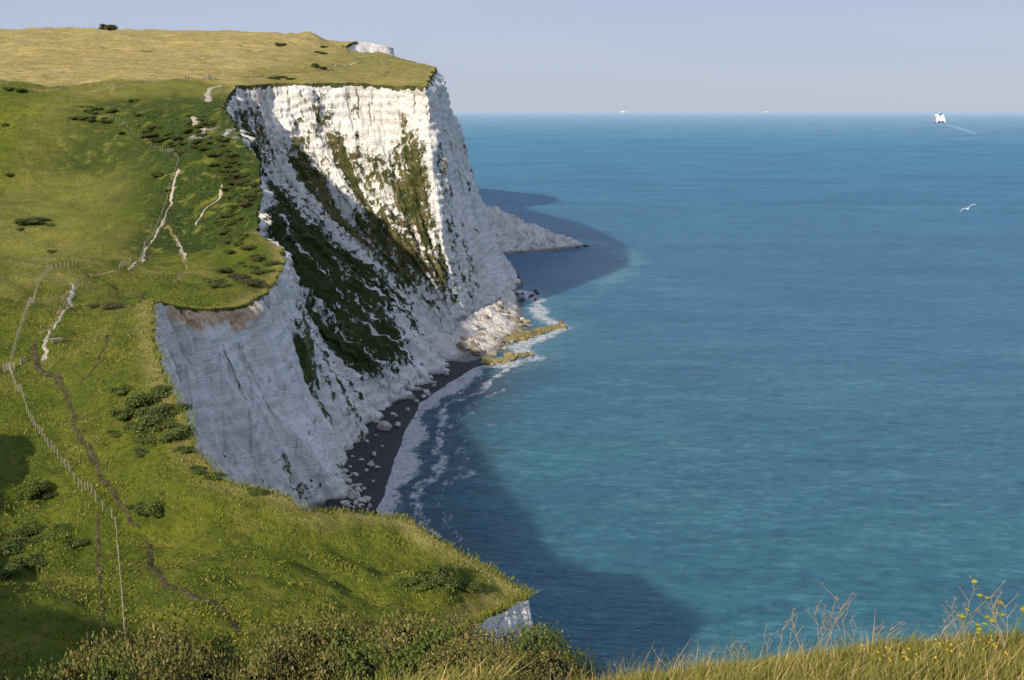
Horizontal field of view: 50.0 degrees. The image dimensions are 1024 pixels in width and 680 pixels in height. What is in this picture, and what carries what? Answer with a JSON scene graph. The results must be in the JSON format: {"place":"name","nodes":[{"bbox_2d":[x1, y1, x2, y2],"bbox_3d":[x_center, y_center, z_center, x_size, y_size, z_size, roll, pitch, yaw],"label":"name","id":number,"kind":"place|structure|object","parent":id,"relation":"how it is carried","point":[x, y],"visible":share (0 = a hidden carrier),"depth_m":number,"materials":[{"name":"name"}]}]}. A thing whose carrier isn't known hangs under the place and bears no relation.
{"place":"outdoors","nodes":[
{"label":"outdoors","id":0,"kind":"place"},
{"bbox_2d":[41,282,74,361],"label":"path","id":1,"kind":"structure","parent":0,"point":[46,339],"depth_m":208.27,"materials":[{"name":"soil"}]},
{"bbox_2d":[38,270,121,333],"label":"path","id":2,"kind":"structure","parent":0,"point":[64,299],"depth_m":227.40,"materials":[{"name":"beige soil"}]},
{"bbox_2d":[30,339,140,528],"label":"path","id":3,"kind":"structure","parent":0,"point":[59,383],"depth_m":159.42,"materials":[{"name":"soil"}]},
{"bbox_2d":[95,514,111,637],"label":"path","id":4,"kind":"structure","parent":0,"point":[98,568],"depth_m":129.11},
{"bbox_2d":[28,78,188,94],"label":"path","id":5,"kind":"structure","parent":0,"point":[112,86],"depth_m":438.56,"materials":[{"name":"beige soil"}]},
{"bbox_2d":[75,291,145,387],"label":"path","id":6,"kind":"structure","parent":0,"point":[106,343],"depth_m":183.02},
{"bbox_2d":[128,168,179,269],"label":"path","id":7,"kind":"structure","parent":0,"point":[170,205],"depth_m":337.89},
{"bbox_2d":[167,226,189,282],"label":"path","id":8,"kind":"structure","parent":0,"point":[184,261],"depth_m":297.48,"materials":[{"name":"beige soil"}]},
{"bbox_2d":[145,541,251,634],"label":"path","id":9,"kind":"structure","parent":0,"point":[186,593],"depth_m":119.88,"materials":[{"name":"soil"}]},
{"bbox_2d":[191,116,206,133],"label":"path","id":10,"kind":"structure","parent":0,"point":[194,118],"depth_m":401.37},
{"bbox_2d":[195,184,222,225],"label":"path","id":11,"kind":"structure","parent":0,"point":[220,192],"depth_m":343.09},
{"bbox_2d":[204,85,222,101],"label":"path","id":12,"kind":"structure","parent":0,"point":[207,95],"depth_m":433.51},
{"bbox_2d":[246,45,363,77],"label":"path","id":13,"kind":"structure","parent":0,"point":[360,62],"depth_m":513.35,"materials":[{"name":"beige soil"}]},
{"bbox_2d":[150,41,532,646],"bbox_3d":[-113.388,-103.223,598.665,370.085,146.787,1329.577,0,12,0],"label":"cliff","id":14,"kind":"structure","parent":0,"point":[374,220],"depth_m":384.40,"materials":[{"name":"stone"}]},
{"bbox_2d":[370,56,391,76],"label":"path","id":15,"kind":"structure","parent":0,"point":[388,66],"depth_m":518.43,"materials":[{"name":"beige soil"}]},
{"bbox_2d":[327,361,485,514],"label":"beach","id":16,"kind":"structure","parent":0,"point":[391,440],"depth_m":298.09,"materials":[{"name":"gravel"}]},
{"bbox_2d":[376,420,391,430],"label":"boulder","id":17,"kind":"object","parent":16,"relation":"on","point":[384,425],"visible":1,"depth_m":313.79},
{"bbox_2d":[432,291,522,361],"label":"scree","id":18,"kind":"structure","parent":16,"relation":"on","point":[491,326],"depth_m":439.21,"materials":[{"name":"stone"}]},
{"bbox_2d":[482,356,510,362],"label":"rock ledge","id":19,"kind":"object","parent":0,"point":[484,358],"visible":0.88,"depth_m":402.81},
{"bbox_2d":[0,27,1016,679],"bbox_3d":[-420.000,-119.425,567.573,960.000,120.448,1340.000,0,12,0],"label":"ground","id":20,"kind":"structure","parent":0,"point":[96,193],"depth_m":200.28,"materials":[{"name":"plant"}]},
{"bbox_2d":[0,556,26,579],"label":"bush","id":21,"kind":"object","parent":20,"relation":"on","point":[10,568],"visible":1,"depth_m":126.20,"materials":[{"name":"green plant"}]},
{"bbox_2d":[0,534,33,557],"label":"bush","id":22,"kind":"object","parent":20,"relation":"on","point":[8,547],"visible":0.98,"depth_m":131.78,"materials":[{"name":"green plant"}]},
{"bbox_2d":[16,489,34,500],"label":"bush","id":23,"kind":"object","parent":20,"relation":"on","point":[27,494],"visible":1,"depth_m":144.02,"materials":[{"name":"green plant"}]},
{"bbox_2d":[8,519,45,537],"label":"bush","id":24,"kind":"object","parent":20,"relation":"on","point":[29,528],"visible":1,"depth_m":136.48,"materials":[{"name":"green plant"}]},
{"bbox_2d":[13,216,51,223],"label":"bush","id":25,"kind":"object","parent":20,"relation":"on","point":[30,220],"visible":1,"depth_m":343.31,"materials":[{"name":"green plant"}]},
{"bbox_2d":[20,552,47,570],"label":"bush","id":26,"kind":"object","parent":20,"relation":"on","point":[34,562],"visible":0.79,"depth_m":129.04,"materials":[{"name":"green plant"}]},
{"bbox_2d":[27,477,52,495],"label":"bush","id":27,"kind":"object","parent":20,"relation":"on","point":[39,486],"visible":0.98,"depth_m":145.81,"materials":[{"name":"green plant"}]},
{"bbox_2d":[10,259,76,361],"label":"fence","id":28,"kind":"object","parent":20,"relation":"on","point":[29,302],"visible":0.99,"depth_m":219.57,"materials":[{"name":"grey wood"}]},
{"bbox_2d":[28,530,58,543],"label":"bush","id":29,"kind":"object","parent":20,"relation":"on","point":[38,538],"visible":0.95,"depth_m":133.82,"materials":[{"name":"green plant"}]},
{"bbox_2d":[40,492,58,499],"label":"bush","id":30,"kind":"object","parent":20,"relation":"on","point":[50,496],"visible":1,"depth_m":145.86,"materials":[{"name":"green plant"}]},
{"bbox_2d":[51,523,74,530],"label":"bush","id":31,"kind":"object","parent":20,"relation":"on","point":[58,527],"visible":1,"depth_m":135.99,"materials":[{"name":"green plant"}]},
{"bbox_2d":[8,361,125,643],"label":"fence","id":32,"kind":"object","parent":20,"relation":"on","point":[11,372],"visible":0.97,"depth_m":147.05,"materials":[{"name":"grey wood"}]},
{"bbox_2d":[0,650,140,679],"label":"bush","id":33,"kind":"object","parent":20,"relation":"on","point":[41,676],"visible":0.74,"depth_m":16.91,"materials":[{"name":"green plant"}]},
{"bbox_2d":[72,537,89,546],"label":"bush","id":34,"kind":"object","parent":20,"relation":"on","point":[79,541],"visible":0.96,"depth_m":133.97,"materials":[{"name":"green plant"}]},
{"bbox_2d":[85,302,126,308],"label":"bush","id":35,"kind":"object","parent":20,"relation":"on","point":[114,305],"visible":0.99,"depth_m":218.12,"materials":[{"name":"green plant"}]},
{"bbox_2d":[99,23,117,30],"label":"bush","id":36,"kind":"object","parent":20,"relation":"on","point":[109,27],"visible":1,"depth_m":577.54,"materials":[{"name":"green plant"}]},
{"bbox_2d":[105,429,121,437],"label":"bush","id":37,"kind":"object","parent":20,"relation":"on","point":[113,433],"visible":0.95,"depth_m":155.24,"materials":[{"name":"green plant"}]},
{"bbox_2d":[105,384,134,395],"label":"bush","id":38,"kind":"object","parent":20,"relation":"on","point":[121,390],"visible":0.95,"depth_m":165.62,"materials":[{"name":"green plant"}]},
{"bbox_2d":[7,26,234,57],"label":"fence","id":39,"kind":"object","parent":20,"relation":"on","point":[115,30],"visible":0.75,"depth_m":636.64,"materials":[{"name":"brown wood"}]},
{"bbox_2d":[105,406,138,420],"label":"bush","id":40,"kind":"object","parent":20,"relation":"on","point":[124,414],"visible":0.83,"depth_m":157.29,"materials":[{"name":"green plant"}]},
{"bbox_2d":[51,619,196,679],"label":"bush","id":41,"kind":"object","parent":20,"relation":"on","point":[79,670],"visible":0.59,"depth_m":17.84,"materials":[{"name":"green plant"}]},
{"bbox_2d":[122,420,136,432],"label":"bush","id":42,"kind":"object","parent":20,"relation":"on","point":[130,426],"visible":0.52,"depth_m":154.75,"materials":[{"name":"green plant"}]},
{"bbox_2d":[124,501,143,509],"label":"bush","id":43,"kind":"object","parent":20,"relation":"on","point":[129,506],"visible":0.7,"depth_m":137.08,"materials":[{"name":"green plant"}]},
{"bbox_2d":[78,644,197,679],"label":"bush","id":44,"kind":"object","parent":20,"relation":"on","point":[110,675],"visible":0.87,"depth_m":14.59,"materials":[{"name":"green plant"}]},
{"bbox_2d":[132,448,148,457],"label":"bush","id":45,"kind":"object","parent":20,"relation":"on","point":[139,452],"visible":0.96,"depth_m":145.54,"materials":[{"name":"green plant"}]},
{"bbox_2d":[109,114,178,268],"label":"fence","id":46,"kind":"object","parent":20,"relation":"on","point":[163,207],"visible":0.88,"depth_m":343.77,"materials":[{"name":"grey wood"}]},
{"bbox_2d":[120,389,168,407],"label":"bush","id":47,"kind":"object","parent":20,"relation":"on","point":[136,400],"visible":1,"depth_m":158.59,"materials":[{"name":"green plant"}]},
{"bbox_2d":[134,432,156,445],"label":"bush","id":48,"kind":"object","parent":20,"relation":"on","point":[143,438],"visible":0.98,"depth_m":147.77,"materials":[{"name":"green plant"}]},
{"bbox_2d":[133,405,158,419],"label":"bush","id":49,"kind":"object","parent":20,"relation":"on","point":[140,412],"visible":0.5,"depth_m":155.04,"materials":[{"name":"green plant"}]},
{"bbox_2d":[132,500,164,517],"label":"bush","id":50,"kind":"object","parent":20,"relation":"on","point":[153,509],"visible":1,"depth_m":135.67,"materials":[{"name":"green plant"}]},
{"bbox_2d":[69,607,228,675],"bbox_3d":[-6.933,7.212,20.874,3.562,3.893,3.173,10,15,39],"label":"bush","id":51,"kind":"object","parent":20,"relation":"on","point":[180,633],"visible":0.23,"depth_m":21.29,"materials":[{"name":"green plant"}]},
{"bbox_2d":[133,411,175,435],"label":"bush","id":52,"kind":"object","parent":20,"relation":"on","point":[146,423],"visible":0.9,"depth_m":150.54,"materials":[{"name":"green plant"}]},
{"bbox_2d":[150,383,172,391],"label":"bush","id":53,"kind":"object","parent":20,"relation":"on","point":[161,387],"visible":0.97,"depth_m":163.29,"materials":[{"name":"green plant"}]},
{"bbox_2d":[154,417,177,428],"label":"bush","id":54,"kind":"object","parent":20,"relation":"on","point":[168,423],"visible":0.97,"depth_m":151.00,"materials":[{"name":"green plant"}]},
{"bbox_2d":[147,403,191,414],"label":"bush","id":55,"kind":"object","parent":20,"relation":"on","point":[162,409],"visible":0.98,"depth_m":155.12,"materials":[{"name":"green plant"}]},
{"bbox_2d":[157,424,193,442],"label":"bush","id":56,"kind":"object","parent":20,"relation":"on","point":[181,431],"visible":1,"depth_m":146.55,"materials":[{"name":"green plant"}]},
{"bbox_2d":[128,639,239,679],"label":"bush","id":57,"kind":"object","parent":20,"relation":"on","point":[209,676],"visible":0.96,"depth_m":14.73,"materials":[{"name":"green plant"}]},
{"bbox_2d":[173,445,194,453],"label":"bush","id":58,"kind":"object","parent":20,"relation":"on","point":[186,449],"visible":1,"depth_m":144.07,"materials":[{"name":"green plant"}]},
{"bbox_2d":[133,609,244,672],"bbox_3d":[-6.477,7.516,21.977,3.004,4.114,2.995,4,12,19],"label":"bush","id":59,"kind":"object","parent":20,"relation":"on","point":[228,647],"visible":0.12,"depth_m":22.46,"materials":[{"name":"green plant"}]},
{"bbox_2d":[188,465,206,473],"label":"bush","id":60,"kind":"object","parent":20,"relation":"on","point":[197,470],"visible":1,"depth_m":140.51,"materials":[{"name":"green plant"}]},
{"bbox_2d":[201,277,225,284],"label":"bush","id":61,"kind":"object","parent":20,"relation":"on","point":[213,281],"visible":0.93,"depth_m":264.71,"materials":[{"name":"green plant"}]},
{"bbox_2d":[202,471,227,480],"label":"bush","id":62,"kind":"object","parent":20,"relation":"on","point":[212,477],"visible":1,"depth_m":139.89,"materials":[{"name":"green plant"}]},
{"bbox_2d":[206,283,230,287],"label":"bush","id":63,"kind":"object","parent":20,"relation":"on","point":[216,285],"visible":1,"depth_m":256.88,"materials":[{"name":"green plant"}]},
{"bbox_2d":[165,633,274,679],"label":"bush","id":64,"kind":"object","parent":20,"relation":"on","point":[213,663],"visible":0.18,"depth_m":19.41,"materials":[{"name":"green plant"}]},
{"bbox_2d":[216,266,232,271],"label":"bush","id":65,"kind":"object","parent":20,"relation":"on","point":[225,269],"visible":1,"depth_m":281.13,"materials":[{"name":"green plant"}]},
{"bbox_2d":[220,217,238,224],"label":"bush","id":66,"kind":"object","parent":20,"relation":"on","point":[229,221],"visible":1,"depth_m":327.31,"materials":[{"name":"green plant"}]},
{"bbox_2d":[222,152,239,157],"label":"bush","id":67,"kind":"object","parent":20,"relation":"on","point":[228,154],"visible":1,"depth_m":358.90,"materials":[{"name":"green plant"}]},
{"bbox_2d":[226,273,249,278],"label":"bush","id":68,"kind":"object","parent":20,"relation":"on","point":[240,275],"visible":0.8,"depth_m":275.82,"materials":[{"name":"green plant"}]},
{"bbox_2d":[232,278,266,285],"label":"bush","id":69,"kind":"object","parent":20,"relation":"on","point":[250,282],"visible":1,"depth_m":264.90,"materials":[{"name":"green plant"}]},
{"bbox_2d":[246,487,266,495],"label":"bush","id":70,"kind":"object","parent":20,"relation":"on","point":[255,491],"visible":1,"depth_m":138.30,"materials":[{"name":"green plant"}]},
{"bbox_2d":[249,269,276,273],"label":"bush","id":71,"kind":"object","parent":20,"relation":"on","point":[261,272],"visible":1,"depth_m":280.42,"materials":[{"name":"green plant"}]},
{"bbox_2d":[263,260,281,265],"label":"bush","id":72,"kind":"object","parent":20,"relation":"on","point":[267,263],"visible":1,"depth_m":287.39,"materials":[{"name":"green plant"}]},
{"bbox_2d":[216,624,346,679],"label":"bush","id":73,"kind":"object","parent":20,"relation":"on","point":[260,644],"visible":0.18,"depth_m":18.84,"materials":[{"name":"green plant"}]},
{"bbox_2d":[218,620,353,679],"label":"bush","id":74,"kind":"object","parent":20,"relation":"on","point":[283,663],"visible":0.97,"depth_m":14.06,"materials":[{"name":"green plant"}]},
{"bbox_2d":[231,602,382,679],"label":"bush","id":75,"kind":"object","parent":20,"relation":"on","point":[314,636],"visible":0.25,"depth_m":19.15,"materials":[{"name":"green plant"}]},
{"bbox_2d":[293,605,371,638],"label":"bush","id":76,"kind":"object","parent":20,"relation":"on","point":[340,623],"visible":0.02,"depth_m":23.34,"materials":[{"name":"green plant"}]},
{"bbox_2d":[142,249,537,633],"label":"grass","id":77,"kind":"structure","parent":20,"relation":"on","point":[494,568],"depth_m":143.17,"materials":[{"name":"plant"}]},
{"bbox_2d":[304,611,400,679],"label":"bush","id":78,"kind":"object","parent":20,"relation":"on","point":[340,634],"visible":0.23,"depth_m":19.11,"materials":[{"name":"green plant"}]},
{"bbox_2d":[317,600,399,647],"bbox_3d":[-2.523,7.020,21.901,2.962,3.962,2.534,1,12,3],"label":"bush","id":79,"kind":"object","parent":20,"relation":"on","point":[354,625],"visible":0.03,"depth_m":21.88,"materials":[{"name":"green plant"}]},
{"bbox_2d":[327,629,434,679],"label":"bush","id":80,"kind":"object","parent":20,"relation":"on","point":[363,665],"visible":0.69,"depth_m":14.08,"materials":[{"name":"green plant"}]},
{"bbox_2d":[338,603,451,660],"bbox_3d":[-1.887,6.114,18.617,3.152,3.106,3.471,9,15,38],"label":"bush","id":81,"kind":"object","parent":20,"relation":"on","point":[430,625],"visible":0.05,"depth_m":19.25,"materials":[{"name":"green plant"}]},
{"bbox_2d":[394,576,417,584],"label":"bush","id":82,"kind":"object","parent":20,"relation":"on","point":[410,580],"visible":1,"depth_m":128.69,"materials":[{"name":"green plant"}]},
{"bbox_2d":[397,576,437,591],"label":"bush","id":83,"kind":"object","parent":20,"relation":"on","point":[422,585],"visible":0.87,"depth_m":128.55,"materials":[{"name":"green plant"}]},
{"bbox_2d":[292,650,544,679],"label":"grass","id":84,"kind":"structure","parent":20,"relation":"on","point":[499,676],"depth_m":9.07,"materials":[{"name":"plant"}]},
{"bbox_2d":[366,602,491,676],"bbox_3d":[-1.213,5.690,17.497,3.027,2.643,2.962,-1,12,-6],"label":"bush","id":85,"kind":"object","parent":20,"relation":"on","point":[404,633],"visible":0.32,"depth_m":17.94,"materials":[{"name":"green plant"}]},
{"bbox_2d":[414,562,461,592],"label":"bush","id":86,"kind":"object","parent":20,"relation":"on","point":[443,576],"visible":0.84,"depth_m":130.86,"materials":[{"name":"green plant"}]},
{"bbox_2d":[394,627,504,679],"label":"bush","id":87,"kind":"object","parent":20,"relation":"on","point":[450,655],"visible":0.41,"depth_m":13.55,"materials":[{"name":"green plant"}]},
{"bbox_2d":[377,613,547,674],"bbox_3d":[-0.573,5.273,16.361,2.936,2.261,2.804,8,14,35],"label":"bush","id":88,"kind":"object","parent":20,"relation":"on","point":[440,637],"visible":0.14,"depth_m":16.79,"materials":[{"name":"green plant"}]},
{"bbox_2d":[457,579,482,592],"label":"bush","id":89,"kind":"object","parent":20,"relation":"on","point":[470,586],"visible":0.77,"depth_m":132.16,"materials":[{"name":"green plant"}]},
{"bbox_2d":[431,616,582,666],"bbox_3d":[-0.003,4.865,15.337,2.521,1.958,2.359,-1,12,-3],"label":"bush","id":90,"kind":"object","parent":20,"relation":"on","point":[485,637],"visible":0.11,"depth_m":15.63,"materials":[{"name":"green plant"}]},
{"bbox_2d":[438,636,576,679],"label":"bush","id":91,"kind":"object","parent":20,"relation":"on","point":[491,657],"visible":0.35,"depth_m":12.86,"materials":[{"name":"green plant"}]},
{"bbox_2d":[486,639,583,679],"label":"bush","id":92,"kind":"object","parent":20,"relation":"on","point":[556,667],"visible":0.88,"depth_m":12.22,"materials":[{"name":"green plant"}]},
{"bbox_2d":[469,619,611,679],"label":"bush","id":93,"kind":"object","parent":20,"relation":"on","point":[536,643],"visible":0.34,"depth_m":14.36,"materials":[{"name":"green plant"}]},
{"bbox_2d":[427,608,1023,679],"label":"grass","id":94,"kind":"structure","parent":20,"relation":"on","point":[978,663],"depth_m":8.00,"materials":[{"name":"plant"}]},
{"bbox_2d":[762,614,796,660],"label":"plant","id":95,"kind":"object","parent":20,"relation":"on","point":[779,635],"visible":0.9,"depth_m":9.73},
{"bbox_2d":[788,608,830,654],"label":"plant","id":96,"kind":"object","parent":20,"relation":"on","point":[801,628],"visible":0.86,"depth_m":9.41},
{"bbox_2d":[806,594,855,652],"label":"plant","id":97,"kind":"object","parent":20,"relation":"on","point":[830,625],"visible":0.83,"depth_m":9.46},
{"bbox_2d":[815,604,856,649],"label":"plant","id":98,"kind":"object","parent":20,"relation":"on","point":[816,606],"visible":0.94,"depth_m":9.68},
{"bbox_2d":[822,582,853,647],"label":"plant","id":99,"kind":"object","parent":20,"relation":"on","point":[835,597],"visible":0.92,"depth_m":9.79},
{"bbox_2d":[874,622,904,644],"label":"plant","id":100,"kind":"object","parent":20,"relation":"on","point":[889,632],"visible":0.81,"depth_m":9.44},
{"bbox_2d":[861,630,1008,660],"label":"wildflowers","id":101,"kind":"object","parent":20,"relation":"on","point":[879,658],"visible":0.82,"depth_m":8.25,"materials":[{"name":"yellow plant"}]},
{"bbox_2d":[941,597,973,651],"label":"plant","id":102,"kind":"object","parent":20,"relation":"on","point":[954,620],"visible":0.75,"depth_m":8.64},
{"bbox_2d":[939,575,986,647],"bbox_3d":[3.632,2.280,8.821,0.390,0.710,0.260,-11,16,-42],"label":"plant","id":103,"kind":"object","parent":20,"relation":"on","point":[977,609],"visible":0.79,"depth_m":8.80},
{"bbox_2d":[957,600,1004,651],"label":"plant","id":104,"kind":"object","parent":20,"relation":"on","point":[962,616],"visible":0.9,"depth_m":8.43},
{"bbox_2d":[977,582,1017,648],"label":"plant","id":105,"kind":"object","parent":20,"relation":"on","point":[992,608],"visible":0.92,"depth_m":8.24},
{"bbox_2d":[972,579,1023,650],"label":"plant","id":106,"kind":"object","parent":20,"relation":"on","point":[974,581],"visible":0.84,"depth_m":8.53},
{"bbox_2d":[0,0,1023,111],"label":"sky","id":107,"kind":"structure","parent":0,"point":[490,55],"materials":[{"name":"blue"}]},
{"bbox_2d":[503,324,565,342],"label":"rock ledge","id":108,"kind":"object","parent":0,"point":[534,331],"visible":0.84,"depth_m":452.12,"materials":[{"name":"stone"}]},
{"bbox_2d":[486,205,584,253],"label":"debris slope","id":109,"kind":"structure","parent":0,"point":[515,233],"depth_m":727.88,"materials":[{"name":"stone"}]},
{"bbox_2d":[317,112,1023,679],"bbox_3d":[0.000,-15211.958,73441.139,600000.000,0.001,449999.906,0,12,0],"label":"sea","id":110,"kind":"structure","parent":0,"point":[773,376],"depth_m":360.11,"materials":[{"name":"liquid"}]},
{"bbox_2d":[934,112,944,122],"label":"ferry","id":111,"kind":"object","parent":110,"relation":"on","point":[940,118],"visible":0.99,"depth_m":8474.23,"materials":[{"name":"white paint"}]},
{"bbox_2d":[940,124,976,133],"bbox_3d":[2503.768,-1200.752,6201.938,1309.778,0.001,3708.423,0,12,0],"label":"wake","id":112,"kind":"object","parent":110,"relation":"on","point":[961,128],"visible":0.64,"depth_m":5827.49,"materials":[{"name":"liquid"}]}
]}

